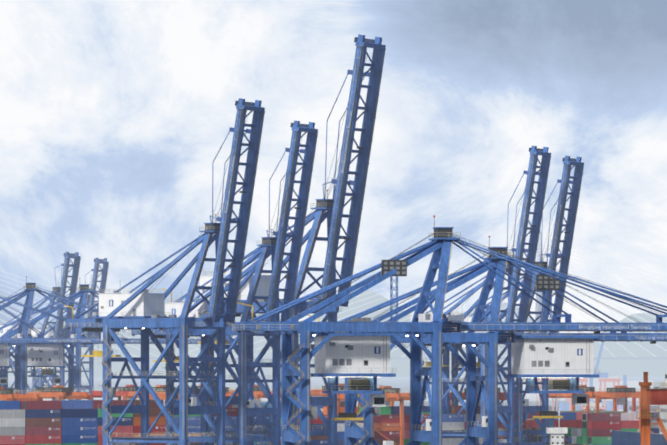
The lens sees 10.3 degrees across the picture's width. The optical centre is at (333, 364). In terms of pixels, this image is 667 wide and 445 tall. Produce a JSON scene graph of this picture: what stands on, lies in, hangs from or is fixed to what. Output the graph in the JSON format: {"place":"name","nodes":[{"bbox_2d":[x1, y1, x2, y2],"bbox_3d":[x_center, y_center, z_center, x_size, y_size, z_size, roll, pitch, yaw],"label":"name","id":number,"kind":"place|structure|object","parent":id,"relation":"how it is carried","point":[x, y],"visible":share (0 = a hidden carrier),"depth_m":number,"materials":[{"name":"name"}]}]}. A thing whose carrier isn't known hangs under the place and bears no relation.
{"place":"outdoors","nodes":[
{"label":"outdoors","id":0,"kind":"place"},
{"bbox_2d":[0,0,666,336],"label":"sky","id":1,"kind":"structure","parent":0,"point":[116,115],"materials":[{"name":"white"}]},
{"bbox_2d":[8,377,664,405],"bbox_3d":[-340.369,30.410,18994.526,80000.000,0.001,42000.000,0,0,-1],"label":"sea water","id":2,"kind":"structure","parent":0,"point":[400,382],"depth_m":6033.83,"materials":[{"name":"liquid"}]},
{"bbox_2d":[0,232,666,384],"bbox_3d":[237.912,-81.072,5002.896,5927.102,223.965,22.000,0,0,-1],"label":"cable stayed bridge","id":3,"kind":"structure","parent":2,"relation":"in","point":[538,307],"depth_m":4998.65,"materials":[{"name":"grey"}]},
{"bbox_2d":[544,411,571,444],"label":"coaster","id":4,"kind":"object","parent":2,"relation":"on","point":[557,435],"visible":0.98,"depth_m":1006.55,"materials":[{"name":"white metal"}]},
{"bbox_2d":[585,398,604,410],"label":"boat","id":5,"kind":"object","parent":2,"relation":"on","point":[592,405],"visible":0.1,"depth_m":1497.37,"materials":[{"name":"white metal"}]},
{"bbox_2d":[612,372,666,444],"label":"feeder ship","id":6,"kind":"object","parent":2,"relation":"on","point":[625,438],"visible":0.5,"depth_m":925.95,"materials":[{"name":"blue metal"}]},
{"bbox_2d":[8,290,666,410],"bbox_3d":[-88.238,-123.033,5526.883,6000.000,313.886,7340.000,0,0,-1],"label":"shore hills","id":7,"kind":"structure","parent":0,"point":[611,371],"depth_m":9067.42,"materials":[{"name":"grey"}]},
{"bbox_2d":[549,406,658,410],"bbox_3d":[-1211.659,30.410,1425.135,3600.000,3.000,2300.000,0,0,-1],"label":"quay ground","id":8,"kind":"structure","parent":0,"point":[637,408],"depth_m":2452.81,"materials":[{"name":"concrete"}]},
{"bbox_2d":[0,387,42,400],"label":"yard crane","id":9,"kind":"object","parent":8,"relation":"on","point":[7,395],"visible":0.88,"depth_m":1164.51,"materials":[{"name":"orange metal"}]},
{"bbox_2d":[0,252,80,399],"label":"gantry crane","id":10,"kind":"object","parent":8,"relation":"on","point":[64,331],"visible":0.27,"depth_m":1890.12,"materials":[{"name":"blue metal"}]},
{"bbox_2d":[27,385,91,399],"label":"yard crane","id":11,"kind":"object","parent":8,"relation":"on","point":[58,392],"visible":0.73,"depth_m":1260.34,"materials":[{"name":"orange metal"}]},
{"bbox_2d":[0,295,127,344],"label":"gantry crane","id":12,"kind":"object","parent":8,"relation":"on","point":[40,338],"visible":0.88,"depth_m":1369.41,"materials":[{"name":"blue metal"}]},
{"bbox_2d":[31,258,108,399],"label":"gantry crane","id":13,"kind":"object","parent":8,"relation":"on","point":[90,302],"visible":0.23,"depth_m":2103.98,"materials":[{"name":"blue metal"}]},
{"bbox_2d":[0,276,178,393],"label":"gantry crane","id":14,"kind":"object","parent":8,"relation":"on","point":[21,371],"visible":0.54,"depth_m":1387.07,"materials":[{"name":"blue metal"}]},
{"bbox_2d":[89,385,138,399],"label":"yard crane","id":15,"kind":"object","parent":8,"relation":"on","point":[121,392],"visible":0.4,"depth_m":1300.09,"materials":[{"name":"orange metal"}]},
{"bbox_2d":[0,278,234,399],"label":"gantry crane","id":16,"kind":"object","parent":8,"relation":"on","point":[44,355],"visible":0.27,"depth_m":1410.71,"materials":[{"name":"blue metal"}]},
{"bbox_2d":[123,385,175,399],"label":"yard crane","id":17,"kind":"object","parent":8,"relation":"on","point":[132,393],"visible":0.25,"depth_m":1286.86,"materials":[{"name":"orange metal"}]},
{"bbox_2d":[63,98,264,444],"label":"gantry crane","id":18,"kind":"object","parent":8,"relation":"on","point":[142,309],"visible":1,"depth_m":1051.94,"materials":[{"name":"blue metal"}]},
{"bbox_2d":[149,387,200,399],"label":"yard crane","id":19,"kind":"object","parent":8,"relation":"on","point":[162,396],"visible":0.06,"depth_m":1179.03,"materials":[{"name":"orange metal"}]},
{"bbox_2d":[197,387,237,395],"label":"yard crane","id":20,"kind":"object","parent":8,"relation":"on","point":[229,394],"visible":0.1,"depth_m":1209.89,"materials":[{"name":"orange metal"}]},
{"bbox_2d":[128,120,317,444],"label":"gantry crane","id":21,"kind":"object","parent":8,"relation":"on","point":[247,406],"visible":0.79,"depth_m":1072.65,"materials":[{"name":"blue metal"}]},
{"bbox_2d":[231,385,271,398],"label":"yard crane","id":22,"kind":"object","parent":8,"relation":"on","point":[258,393],"visible":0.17,"depth_m":1299.88,"materials":[{"name":"orange metal"}]},
{"bbox_2d":[161,34,385,444],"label":"gantry crane","id":23,"kind":"object","parent":8,"relation":"on","point":[332,209],"visible":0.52,"depth_m":1094.81,"materials":[{"name":"blue metal"}]},
{"bbox_2d":[310,384,344,406],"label":"yard crane","id":24,"kind":"object","parent":8,"relation":"on","point":[341,388],"visible":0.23,"depth_m":1355.33,"materials":[{"name":"orange metal"}]},
{"bbox_2d":[0,399,659,444],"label":"container stacks","id":25,"kind":"object","parent":8,"relation":"on","point":[64,422],"visible":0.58,"depth_m":1149.70,"materials":[{"name":"metal"}]},
{"bbox_2d":[327,389,403,444],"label":"yard crane","id":26,"kind":"object","parent":8,"relation":"on","point":[389,397],"visible":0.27,"depth_m":1183.56,"materials":[{"name":"orange metal"}]},
{"bbox_2d":[377,386,423,405],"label":"yard crane","id":27,"kind":"object","parent":8,"relation":"on","point":[406,395],"visible":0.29,"depth_m":1222.74,"materials":[{"name":"orange metal"}]},
{"bbox_2d":[232,215,666,444],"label":"gantry crane","id":28,"kind":"object","parent":8,"relation":"on","point":[356,347],"visible":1,"depth_m":771.00,"materials":[{"name":"blue metal"}]},
{"bbox_2d":[407,146,550,444],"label":"gantry crane","id":29,"kind":"object","parent":8,"relation":"on","point":[519,250],"visible":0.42,"depth_m":1182.54,"materials":[{"name":"blue metal"}]},
{"bbox_2d":[299,236,666,444],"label":"gantry crane","id":30,"kind":"object","parent":8,"relation":"on","point":[568,356],"visible":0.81,"depth_m":820.67,"materials":[{"name":"blue metal"}]},
{"bbox_2d":[450,388,515,442],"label":"yard crane","id":31,"kind":"object","parent":8,"relation":"on","point":[501,397],"visible":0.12,"depth_m":1208.81,"materials":[{"name":"orange metal"}]},
{"bbox_2d":[451,155,583,444],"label":"gantry crane","id":32,"kind":"object","parent":8,"relation":"on","point":[522,405],"visible":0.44,"depth_m":1198.53,"materials":[{"name":"blue metal"}]},
{"bbox_2d":[549,385,616,411],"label":"yard crane","id":33,"kind":"object","parent":8,"relation":"on","point":[591,392],"visible":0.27,"depth_m":1290.34,"materials":[{"name":"orange metal"}]},
{"bbox_2d":[595,386,658,432],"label":"yard crane","id":34,"kind":"object","parent":8,"relation":"on","point":[620,394],"visible":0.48,"depth_m":1248.15,"materials":[{"name":"orange metal"}]},
{"bbox_2d":[632,387,659,410],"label":"rtg crane","id":35,"kind":"object","parent":8,"relation":"on","point":[633,404],"visible":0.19,"depth_m":1289.60,"materials":[{"name":"red metal"}]},
{"bbox_2d":[636,372,666,444],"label":"yard crane","id":36,"kind":"object","parent":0,"point":[648,396],"visible":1,"depth_m":798.12,"materials":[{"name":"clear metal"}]}
]}

